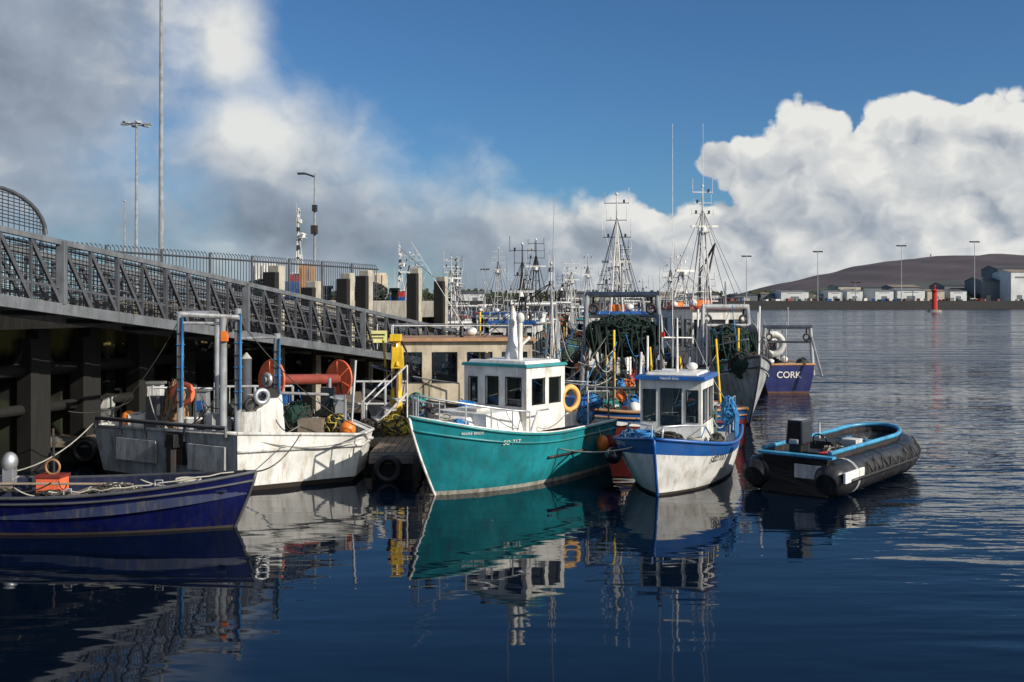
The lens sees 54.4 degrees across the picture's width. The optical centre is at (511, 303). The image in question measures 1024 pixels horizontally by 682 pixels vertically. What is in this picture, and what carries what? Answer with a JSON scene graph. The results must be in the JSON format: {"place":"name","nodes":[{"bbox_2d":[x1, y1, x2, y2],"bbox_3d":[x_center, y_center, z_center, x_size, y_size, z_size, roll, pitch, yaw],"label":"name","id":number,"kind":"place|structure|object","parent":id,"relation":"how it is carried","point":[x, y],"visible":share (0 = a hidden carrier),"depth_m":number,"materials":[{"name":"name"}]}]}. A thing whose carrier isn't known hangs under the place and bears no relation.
{"place":"outdoors","nodes":[
{"label":"outdoors","id":0,"kind":"place"},
{"bbox_2d":[124,200,126,296],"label":"street lamp","id":1,"kind":"object","parent":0,"point":[124,239],"visible":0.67,"depth_m":74.95,"materials":[{"name":"metal"}]},
{"bbox_2d":[0,265,447,471],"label":"quay","id":2,"kind":"structure","parent":0,"point":[52,374],"depth_m":24.36,"materials":[{"name":"concrete"}]},
{"bbox_2d":[120,120,151,290],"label":"street lamp","id":3,"kind":"object","parent":2,"relation":"on","point":[136,122],"visible":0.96,"depth_m":79.92,"materials":[{"name":"metal"}]},
{"bbox_2d":[158,0,163,275],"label":"flagpole","id":4,"kind":"object","parent":2,"relation":"on","point":[161,199],"visible":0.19,"depth_m":45.92,"materials":[{"name":"metal"}]},
{"bbox_2d":[3,237,378,298],"bbox_3d":[-13.501,-0.765,13.719,0.126,1.329,49.038,0,0,20],"label":"quay railing","id":5,"kind":"object","parent":2,"relation":"on","point":[161,255],"visible":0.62,"depth_m":28.94,"materials":[{"name":"metal"}]},
{"bbox_2d":[213,274,223,412],"bbox_3d":[-7.993,1.650,27.161,0.047,4.900,0.447,0,0,20],"label":"access ladder","id":6,"kind":"object","parent":2,"relation":"attached to","point":[214,365],"visible":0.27,"depth_m":26.97,"materials":[{"name":"metal"}]},
{"bbox_2d":[0,186,466,364],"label":"gangway bridge","id":7,"kind":"structure","parent":2,"relation":"on","point":[57,308],"depth_m":22.56,"materials":[{"name":"grey metal"}]},
{"bbox_2d":[368,324,386,348],"bbox_3d":[-4.238,1.044,31.286,0.620,0.800,0.066,0,0,-6],"label":"gangway sign","id":8,"kind":"object","parent":7,"relation":"attached to","point":[378,336],"visible":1,"depth_m":31.26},
{"bbox_2d":[248,278,262,296],"bbox_3d":[-9.607,-0.399,37.996,1.653,1.108,1.321,0,0,0],"label":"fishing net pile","id":9,"kind":"object","parent":2,"relation":"on","point":[258,283],"visible":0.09,"depth_m":37.72,"materials":[{"name":"fabric"}]},
{"bbox_2d":[253,263,275,279],"bbox_3d":[-9.894,-0.850,39.988,1.000,1.500,0.845,0,0,-11],"label":"storage container","id":10,"kind":"object","parent":2,"relation":"on","point":[259,270],"visible":0.09,"depth_m":39.57,"materials":[{"name":"metal"}]},
{"bbox_2d":[285,208,306,299],"bbox_3d":[-10.728,-2.340,50.000,1.100,5.279,1.300,0,0,0],"label":"ship mast","id":11,"kind":"object","parent":2,"relation":"on","point":[298,246],"visible":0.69,"depth_m":49.70,"materials":[{"name":"white metal"}]},
{"bbox_2d":[297,172,317,266],"bbox_3d":[-9.438,-3.077,45.960,0.945,5.955,0.320,0,0,0],"label":"street lamp","id":12,"kind":"object","parent":2,"relation":"on","point":[314,229],"visible":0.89,"depth_m":45.95,"materials":[{"name":"metal"}]},
{"bbox_2d":[300,265,314,299],"bbox_3d":[-8.600,-0.850,41.988,0.700,1.500,0.645,0,0,-11],"label":"storage container","id":13,"kind":"object","parent":2,"relation":"on","point":[307,275],"visible":0.2,"depth_m":41.69,"materials":[{"name":"metal"}]},
{"bbox_2d":[373,273,387,294],"bbox_3d":[-6.195,-0.750,45.988,0.900,1.300,0.845,0,0,-11],"label":"storage container","id":14,"kind":"object","parent":2,"relation":"on","point":[382,278],"visible":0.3,"depth_m":45.64,"materials":[{"name":"beige metal"}]},
{"bbox_2d":[373,282,389,300],"bbox_3d":[-6.193,-0.399,43.500,1.734,1.130,1.285,0,0,0],"label":"fishing net pile","id":15,"kind":"object","parent":2,"relation":"on","point":[382,292],"visible":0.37,"depth_m":43.21,"materials":[{"name":"fabric"}]},
{"bbox_2d":[390,246,406,300],"bbox_3d":[-6.997,-1.427,62.000,1.100,4.855,1.300,0,0,0],"label":"ship mast","id":16,"kind":"object","parent":2,"relation":"on","point":[402,298],"visible":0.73,"depth_m":61.76,"materials":[{"name":"white metal"}]},
{"bbox_2d":[0,309,1023,681],"bbox_3d":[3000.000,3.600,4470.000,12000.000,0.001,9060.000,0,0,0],"label":"water","id":17,"kind":"structure","parent":0,"point":[618,573],"depth_m":13.37,"materials":[{"name":"blue liquid"}]},
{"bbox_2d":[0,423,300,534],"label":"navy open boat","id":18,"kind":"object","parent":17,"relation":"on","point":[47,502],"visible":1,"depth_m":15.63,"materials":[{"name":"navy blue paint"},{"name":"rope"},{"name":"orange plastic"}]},
{"bbox_2d":[68,308,373,490],"bbox_3d":[-5.996,2.000,20.597,6.137,3.800,3.616,0,0,0],"label":"white workboat","id":19,"kind":"object","parent":17,"relation":"on","point":[259,431],"visible":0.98,"depth_m":20.04,"materials":[{"name":"paint"}]},
{"bbox_2d":[51,424,420,481],"bbox_3d":[-8.350,3.368,22.540,13.300,0.825,5.040,0,0,0],"label":"floating pontoon","id":20,"kind":"object","parent":17,"relation":"on","point":[392,458],"visible":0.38,"depth_m":21.35,"materials":[{"name":"grey paint"}]},
{"bbox_2d":[101,397,116,422],"bbox_3d":[-9.894,2.618,23.700,0.842,0.805,0.500,0,0,0],"label":"fish crate stack","id":21,"kind":"object","parent":20,"relation":"on","point":[107,403],"visible":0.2,"depth_m":23.47,"materials":[{"name":"grey paint"}]},
{"bbox_2d":[115,388,121,417],"bbox_3d":[-11.600,2.565,24.700,3.870,0.930,0.070,0,0,0],"label":"pontoon guard rail","id":22,"kind":"object","parent":20,"relation":"on","point":[120,389],"visible":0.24,"depth_m":24.67,"materials":[{"name":"metal"}]},
{"bbox_2d":[145,381,166,395],"bbox_3d":[-8.300,2.425,23.200,0.400,1.210,0.360,0,0,0],"label":"service pedestal","id":23,"kind":"object","parent":20,"relation":"on","point":[157,392],"visible":0.34,"depth_m":23.06,"materials":[{"name":"grey paint"}]},
{"bbox_2d":[184,390,188,416],"bbox_3d":[-7.861,2.682,23.302,0.561,1.753,0.460,0,0,0],"label":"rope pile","id":24,"kind":"object","parent":20,"relation":"on","point":[186,412],"visible":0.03,"depth_m":23.31,"materials":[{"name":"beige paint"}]},
{"bbox_2d":[193,390,211,416],"bbox_3d":[-7.350,2.525,23.600,0.400,1.010,0.360,0,0,0],"label":"crate stack","id":25,"kind":"object","parent":20,"relation":"on","point":[205,394],"visible":0.31,"depth_m":23.46,"materials":[{"name":"plastic"}]},
{"bbox_2d":[219,385,293,407],"bbox_3d":[-6.300,2.515,24.400,1.881,1.030,0.070,0,0,-6],"label":"pontoon guard rail","id":26,"kind":"object","parent":20,"relation":"on","point":[255,386],"visible":0.26,"depth_m":24.38,"materials":[{"name":"metal"}]},
{"bbox_2d":[260,393,289,412],"bbox_3d":[-5.904,2.618,24.600,0.846,0.805,0.500,0,0,0],"label":"fish crate stack","id":27,"kind":"object","parent":20,"relation":"on","point":[286,399],"visible":0.11,"depth_m":24.37,"materials":[{"name":"blue plastic"}]},
{"bbox_2d":[258,359,351,416],"bbox_3d":[-4.784,2.142,22.863,0.937,1.807,2.268,0,0,38],"label":"net drum","id":28,"kind":"object","parent":20,"relation":"on","point":[339,373],"visible":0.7,"depth_m":23.05,"materials":[{"name":"orange paint"}]},
{"bbox_2d":[346,383,391,420],"bbox_3d":[-3.800,3.402,35.750,3.600,0.755,12.620,0,0,0],"label":"crate stack","id":29,"kind":"object","parent":20,"relation":"on","point":[357,408],"visible":0.02,"depth_m":29.55,"materials":[{"name":"grey paint"}]},
{"bbox_2d":[359,418,381,436],"bbox_3d":[-3.299,2.894,22.701,0.669,0.563,0.536,0,0,0],"label":"rope pile","id":30,"kind":"object","parent":20,"relation":"on","point":[371,422],"visible":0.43,"depth_m":22.59,"materials":[{"name":"black fabric"}]},
{"bbox_2d":[347,380,405,418],"bbox_3d":[-3.400,2.465,24.600,1.670,1.130,0.070,0,0,0],"label":"pontoon guard rail","id":31,"kind":"object","parent":20,"relation":"on","point":[363,382],"visible":0.32,"depth_m":24.57,"materials":[{"name":"metal"}]},
{"bbox_2d":[361,365,407,424],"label":"boarding steps","id":32,"kind":"structure","parent":20,"relation":"on","point":[386,407],"depth_m":23.08,"materials":[{"name":"white paint"}]},
{"bbox_2d":[379,414,410,436],"bbox_3d":[-2.692,2.874,22.896,0.779,0.679,0.649,0,0,0],"label":"rope pile","id":33,"kind":"object","parent":20,"relation":"on","point":[397,425],"visible":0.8,"depth_m":22.72,"materials":[{"name":"yellow fabric"}]},
{"bbox_2d":[390,334,409,414],"bbox_3d":[-2.714,1.880,23.589,0.463,2.300,0.455,0,0,29],"label":"yellow deck crane","id":34,"kind":"object","parent":20,"relation":"on","point":[397,361],"visible":0.66,"depth_m":23.54,"materials":[{"name":"paint"}]},
{"bbox_2d":[400,400,425,416],"bbox_3d":[-2.291,2.790,23.406,0.745,1.105,0.632,0,0,0],"label":"rope pile","id":35,"kind":"object","parent":20,"relation":"on","point":[403,412],"visible":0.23,"depth_m":23.27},
{"bbox_2d":[242,353,251,408],"bbox_3d":[-6.750,3.175,25.280,0.390,3.850,0.390,0,0,0],"label":"mooring pile","id":36,"kind":"object","parent":17,"relation":"in","point":[247,369],"visible":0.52,"depth_m":25.19,"materials":[{"name":"metal"}]},
{"bbox_2d":[398,251,420,300],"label":"moored fishing boat","id":37,"kind":"object","parent":17,"relation":"on","point":[409,266],"visible":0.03,"depth_m":54.49,"materials":[{"name":"blue paint"}]},
{"bbox_2d":[411,251,428,300],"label":"moored fishing boat","id":38,"kind":"object","parent":17,"relation":"on","point":[416,265],"depth_m":70.54,"materials":[{"name":"red paint"}]},
{"bbox_2d":[448,256,468,314],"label":"moored fishing boat","id":39,"kind":"object","parent":17,"relation":"on","point":[458,303],"visible":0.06,"depth_m":77.92,"materials":[{"name":"red paint"}]},
{"bbox_2d":[443,257,476,334],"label":"moored fishing boat","id":40,"kind":"object","parent":17,"relation":"on","point":[451,318],"visible":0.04,"depth_m":50.09,"materials":[{"name":"blue paint"}]},
{"bbox_2d":[446,267,482,334],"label":"moored fishing boat","id":41,"kind":"object","parent":17,"relation":"on","point":[458,282],"visible":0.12,"depth_m":60.18,"materials":[{"name":"white paint"}]},
{"bbox_2d":[360,242,595,423],"bbox_3d":[-0.806,1.266,25.992,6.275,5.688,2.715,0,0,-6],"label":"cream cabin boat","id":42,"kind":"object","parent":17,"relation":"on","point":[436,369],"visible":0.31,"depth_m":25.03,"materials":[{"name":"white paint"}]},
{"bbox_2d":[470,262,505,334],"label":"moored fishing boat","id":43,"kind":"object","parent":17,"relation":"on","point":[475,314],"visible":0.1,"depth_m":63.81,"materials":[{"name":"white paint"}]},
{"bbox_2d":[474,246,516,334],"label":"moored fishing boat","id":44,"kind":"object","parent":17,"relation":"on","point":[486,316],"visible":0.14,"depth_m":58.57,"materials":[{"name":"white paint"}]},
{"bbox_2d":[501,280,520,310],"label":"moored fishing boat","id":45,"kind":"object","parent":17,"relation":"on","point":[510,294],"visible":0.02,"depth_m":80.30,"materials":[{"name":"blue paint"}]},
{"bbox_2d":[407,197,617,495],"bbox_3d":[-0.184,0.931,20.387,2.626,6.263,5.658,0,0,38],"label":"teal fishing boat","id":46,"kind":"object","parent":17,"relation":"on","point":[516,419],"visible":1,"depth_m":19.65,"materials":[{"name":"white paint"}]},
{"bbox_2d":[479,236,560,361],"bbox_3d":[0.326,0.835,35.847,2.732,6.552,8.248,0,0,9],"label":"moored fishing boat","id":47,"kind":"object","parent":17,"relation":"on","point":[540,330],"visible":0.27,"depth_m":35.67,"materials":[{"name":"blue paint"}]},
{"bbox_2d":[503,273,576,367],"bbox_3d":[1.220,0.979,54.170,3.135,6.264,9.156,0,0,24],"label":"moored fishing boat","id":48,"kind":"object","parent":17,"relation":"on","point":[571,319],"visible":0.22,"depth_m":56.84,"materials":[{"name":"white paint"}]},
{"bbox_2d":[523,238,569,361],"bbox_3d":[1.229,0.484,48.275,3.141,7.256,8.620,0,0,2],"label":"moored fishing boat","id":49,"kind":"object","parent":17,"relation":"on","point":[564,356],"visible":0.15,"depth_m":47.28,"materials":[{"name":"red paint"}]},
{"bbox_2d":[548,269,583,317],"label":"moored fishing boat","id":50,"kind":"object","parent":17,"relation":"on","point":[561,287],"visible":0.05,"depth_m":65.72,"materials":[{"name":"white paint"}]},
{"bbox_2d":[553,260,583,345],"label":"moored fishing boat","id":51,"kind":"object","parent":17,"relation":"on","point":[580,325],"visible":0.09,"depth_m":62.43,"materials":[{"name":"white paint"}]},
{"bbox_2d":[559,265,582,311],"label":"moored fishing boat","id":52,"kind":"object","parent":17,"relation":"on","point":[567,291],"visible":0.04,"depth_m":79.36,"materials":[{"name":"green paint"}]},
{"bbox_2d":[572,251,603,317],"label":"moored fishing boat","id":53,"kind":"object","parent":17,"relation":"on","point":[587,274],"visible":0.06,"depth_m":70.26,"materials":[{"name":"blue paint"}]},
{"bbox_2d":[564,267,643,364],"bbox_3d":[5.089,0.857,55.923,2.839,6.511,9.142,0,0,30],"label":"moored fishing boat","id":54,"kind":"object","parent":17,"relation":"on","point":[570,347],"visible":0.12,"depth_m":56.08,"materials":[{"name":"green paint"}]},
{"bbox_2d":[569,192,664,399],"bbox_3d":[3.331,0.179,31.798,3.114,7.865,9.689,0,0,4],"label":"green fishing trawler","id":55,"kind":"object","parent":17,"relation":"on","point":[636,327],"visible":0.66,"depth_m":27.78,"materials":[{"name":"paint"}]},
{"bbox_2d":[601,240,637,310],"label":"moored fishing boat","id":56,"kind":"object","parent":17,"relation":"on","point":[619,279],"visible":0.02,"depth_m":53.74,"materials":[{"name":"blue paint"}]},
{"bbox_2d":[606,242,641,310],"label":"moored fishing boat","id":57,"kind":"object","parent":17,"relation":"on","point":[623,254],"visible":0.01,"depth_m":61.36,"materials":[{"name":"blue paint"}]},
{"bbox_2d":[637,275,654,321],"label":"moored fishing boat","id":58,"kind":"object","parent":17,"relation":"on","point":[642,290],"visible":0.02,"depth_m":66.87,"materials":[{"name":"red paint"}]},
{"bbox_2d":[558,273,743,495],"bbox_3d":[3.487,1.504,20.866,3.085,5.008,5.127,0,0,37],"label":"blue and white fishing boat","id":59,"kind":"object","parent":17,"relation":"on","point":[680,439],"visible":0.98,"depth_m":19.60,"materials":[{"name":"paint"}]},
{"bbox_2d":[672,124,673,368],"bbox_3d":[5.000,-1.700,31.000,0.055,7.800,0.055,0,0,-23],"label":"whip aerial","id":60,"kind":"object","parent":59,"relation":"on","point":[672,261],"visible":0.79,"depth_m":30.99,"materials":[{"name":"white paint"}]},
{"bbox_2d":[558,325,748,446],"bbox_3d":[3.071,2.327,25.110,5.444,3.566,2.190,0,0,-12],"label":"red and blue fishing boat","id":61,"kind":"object","parent":17,"relation":"on","point":[624,409],"visible":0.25,"depth_m":24.84,"materials":[{"name":"paint"}]},
{"bbox_2d":[651,254,684,319],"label":"moored fishing boat","id":62,"kind":"object","parent":17,"relation":"on","point":[669,277],"visible":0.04,"depth_m":57.49,"materials":[{"name":"blue paint"}]},
{"bbox_2d":[660,274,691,306],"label":"moored fishing boat","id":63,"kind":"object","parent":17,"relation":"on","point":[676,298],"visible":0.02,"depth_m":71.14,"materials":[{"name":"white paint"}]},
{"bbox_2d":[651,256,701,321],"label":"moored fishing boat","id":64,"kind":"object","parent":17,"relation":"on","point":[686,289],"visible":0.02,"depth_m":55.54,"materials":[{"name":"green paint"}]},
{"bbox_2d":[637,243,744,360],"bbox_3d":[7.211,0.810,41.995,3.255,6.600,9.074,0,0,-27],"label":"red fishing trawler","id":65,"kind":"object","parent":17,"relation":"on","point":[666,312],"visible":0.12,"depth_m":41.65,"materials":[{"name":"paint"}]},
{"bbox_2d":[696,279,718,302],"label":"moored fishing boat","id":66,"kind":"object","parent":17,"relation":"on","point":[708,297],"visible":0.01,"depth_m":61.92,"materials":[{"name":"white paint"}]},
{"bbox_2d":[653,178,771,424],"bbox_3d":[6.597,-0.116,33.829,3.238,8.456,10.573,0,0,-6],"label":"white fishing trawler","id":67,"kind":"object","parent":17,"relation":"on","point":[745,364],"visible":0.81,"depth_m":31.29,"materials":[{"name":"grey paint"}]},
{"bbox_2d":[702,326,703,363],"bbox_3d":[5.950,-1.700,31.000,0.055,7.800,0.055,0,0,-23],"label":"whip aerial","id":68,"kind":"object","parent":67,"relation":"attached to","point":[703,343],"visible":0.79,"depth_m":30.97,"materials":[{"name":"white paint"}]},
{"bbox_2d":[760,307,822,392],"bbox_3d":[10.913,2.130,42.961,2.877,3.960,7.392,0,0,-5],"label":"navy cork boat","id":69,"kind":"object","parent":17,"relation":"on","point":[786,375],"visible":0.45,"depth_m":40.06,"materials":[{"name":"metal"}]},
{"bbox_2d":[743,418,920,498],"bbox_3d":[6.901,3.065,20.708,2.190,1.670,5.388,0,0,40],"label":"rigid inflatable boat","id":70,"kind":"object","parent":17,"relation":"on","point":[802,459],"visible":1,"depth_m":19.08,"materials":[{"name":"black rubber"}]},
{"bbox_2d":[927,285,941,311],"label":"red channel marker","id":71,"kind":"object","parent":17,"relation":"in","point":[934,301],"visible":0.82,"depth_m":399.06,"materials":[{"name":"metal"}]},
{"bbox_2d":[0,0,1023,299],"label":"sky","id":72,"kind":"structure","parent":0,"point":[852,132],"materials":[{"name":"blue"}]},
{"bbox_2d":[448,301,1023,308],"bbox_3d":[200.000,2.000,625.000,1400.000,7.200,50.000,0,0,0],"label":"quay","id":73,"kind":"structure","parent":0,"point":[887,304],"depth_m":604.92,"materials":[{"name":"concrete"}]},
{"bbox_2d":[742,255,751,300],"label":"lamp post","id":74,"kind":"object","parent":73,"relation":"on","point":[746,272],"visible":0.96,"depth_m":619.80,"materials":[{"name":"metal"}]},
{"bbox_2d":[813,251,822,300],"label":"mast light","id":75,"kind":"object","parent":73,"relation":"on","point":[817,272],"visible":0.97,"depth_m":619.87,"materials":[{"name":"metal"}]},
{"bbox_2d":[704,298,1023,300],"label":"quay","id":76,"kind":"object","parent":73,"relation":"on","point":[863,299],"visible":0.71,"depth_m":618.53,"materials":[{"name":"concrete"}]},
{"bbox_2d":[896,245,905,300],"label":"mast light","id":77,"kind":"object","parent":73,"relation":"on","point":[901,269],"visible":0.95,"depth_m":619.78,"materials":[{"name":"metal"}]},
{"bbox_2d":[969,241,979,297],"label":"mast light","id":78,"kind":"object","parent":73,"relation":"on","point":[974,242],"visible":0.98,"depth_m":619.80,"materials":[{"name":"metal"}]},
{"bbox_2d":[827,285,860,290],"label":"warehouse","id":79,"kind":"structure","parent":0,"point":[837,287],"depth_m":700.27,"materials":[{"name":"beige metal"}]},
{"bbox_2d":[718,254,1023,298],"bbox_3d":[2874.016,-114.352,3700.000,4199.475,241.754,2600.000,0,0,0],"label":"hill","id":80,"kind":"structure","parent":0,"point":[949,267],"depth_m":4134.16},
{"bbox_2d":[861,286,881,290],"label":"warehouse","id":81,"kind":"structure","parent":0,"point":[863,288],"depth_m":721.29,"materials":[{"name":"grey metal"}]},
{"bbox_2d":[801,280,964,291],"bbox_3d":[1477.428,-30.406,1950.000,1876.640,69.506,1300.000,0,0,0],"label":"hill","id":82,"kind":"structure","parent":0,"point":[923,284],"depth_m":2399.31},
{"bbox_2d":[882,285,919,288],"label":"warehouse","id":83,"kind":"structure","parent":0,"point":[899,287],"depth_m":722.75,"materials":[{"name":"grey metal"}]},
{"bbox_2d":[929,282,964,289],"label":"warehouse","id":84,"kind":"structure","parent":0,"point":[950,285],"depth_m":694.13,"materials":[{"name":"metal"}]},
{"bbox_2d":[981,266,1023,276],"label":"warehouse","id":85,"kind":"structure","parent":0,"point":[987,271],"depth_m":708.63,"materials":[{"name":"metal"}]},
{"bbox_2d":[992,269,1023,300],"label":"warehouse","id":86,"kind":"structure","parent":0,"point":[1011,284],"depth_m":647.05,"materials":[{"name":"white metal"}]},
{"bbox_3d":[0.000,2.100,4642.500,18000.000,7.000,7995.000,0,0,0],"label":"far land","id":87,"kind":"structure","parent":0,"visible":0},
{"bbox_2d":[452,291,483,300],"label":"warehouse","id":88,"kind":"structure","parent":87,"relation":"on","point":[474,295],"depth_m":640.00,"materials":[{"name":"white metal"}]},
{"bbox_2d":[559,291,586,300],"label":"warehouse","id":89,"kind":"structure","parent":87,"relation":"on","point":[579,294],"depth_m":640.00,"materials":[{"name":"grey metal"}]},
{"bbox_2d":[217,288,979,300],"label":"distant treeline","id":90,"kind":"object","parent":87,"relation":"on","point":[429,295],"visible":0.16,"depth_m":670.23,"materials":[{"name":"green plant"}]},
{"bbox_2d":[591,297,608,300],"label":"warehouse","id":91,"kind":"structure","parent":87,"relation":"on","point":[600,298],"depth_m":640.00,"materials":[{"name":"white metal"}]},
{"bbox_2d":[649,292,678,300],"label":"warehouse","id":92,"kind":"structure","parent":87,"relation":"on","point":[661,296],"depth_m":640.00,"materials":[{"name":"grey metal"}]},
{"bbox_2d":[687,293,717,299],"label":"warehouse","id":93,"kind":"structure","parent":87,"relation":"on","point":[715,296],"depth_m":640.00,"materials":[{"name":"white metal"}]},
{"bbox_2d":[727,294,757,300],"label":"warehouse","id":94,"kind":"structure","parent":87,"relation":"on","point":[752,297],"depth_m":650.00,"materials":[{"name":"grey metal"}]},
{"bbox_2d":[757,293,774,300],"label":"warehouse","id":95,"kind":"structure","parent":87,"relation":"on","point":[766,295],"depth_m":655.00,"materials":[{"name":"blue metal"}]},
{"bbox_2d":[771,291,808,300],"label":"warehouse","id":96,"kind":"structure","parent":87,"relation":"on","point":[781,295],"depth_m":640.00,"materials":[{"name":"white metal"}]},
{"bbox_2d":[809,293,822,300],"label":"warehouse","id":97,"kind":"structure","parent":87,"relation":"on","point":[814,296],"depth_m":650.00,"materials":[{"name":"grey metal"}]},
{"bbox_2d":[816,291,842,300],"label":"warehouse","id":98,"kind":"structure","parent":87,"relation":"on","point":[832,295],"depth_m":640.00,"materials":[{"name":"white metal"}]},
{"bbox_2d":[838,290,862,300],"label":"warehouse","id":99,"kind":"structure","parent":87,"relation":"on","point":[848,294],"depth_m":640.00,"materials":[{"name":"white metal"}]},
{"bbox_2d":[863,290,892,300],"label":"warehouse","id":100,"kind":"structure","parent":87,"relation":"on","point":[869,295],"depth_m":640.00,"materials":[{"name":"white metal"}]},
{"bbox_2d":[886,289,924,300],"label":"warehouse","id":101,"kind":"structure","parent":87,"relation":"on","point":[914,294],"depth_m":640.00,"materials":[{"name":"white metal"}]},
{"bbox_2d":[922,289,943,300],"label":"warehouse","id":102,"kind":"structure","parent":87,"relation":"on","point":[928,294],"depth_m":640.00,"materials":[{"name":"beige metal"}]},
{"bbox_2d":[940,289,966,300],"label":"warehouse","id":103,"kind":"structure","parent":87,"relation":"on","point":[955,294],"depth_m":640.00,"materials":[{"name":"white metal"}]},
{"bbox_2d":[965,277,999,300],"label":"warehouse","id":104,"kind":"structure","parent":87,"relation":"on","point":[987,288],"depth_m":660.00,"materials":[{"name":"blue metal"}]}
]}

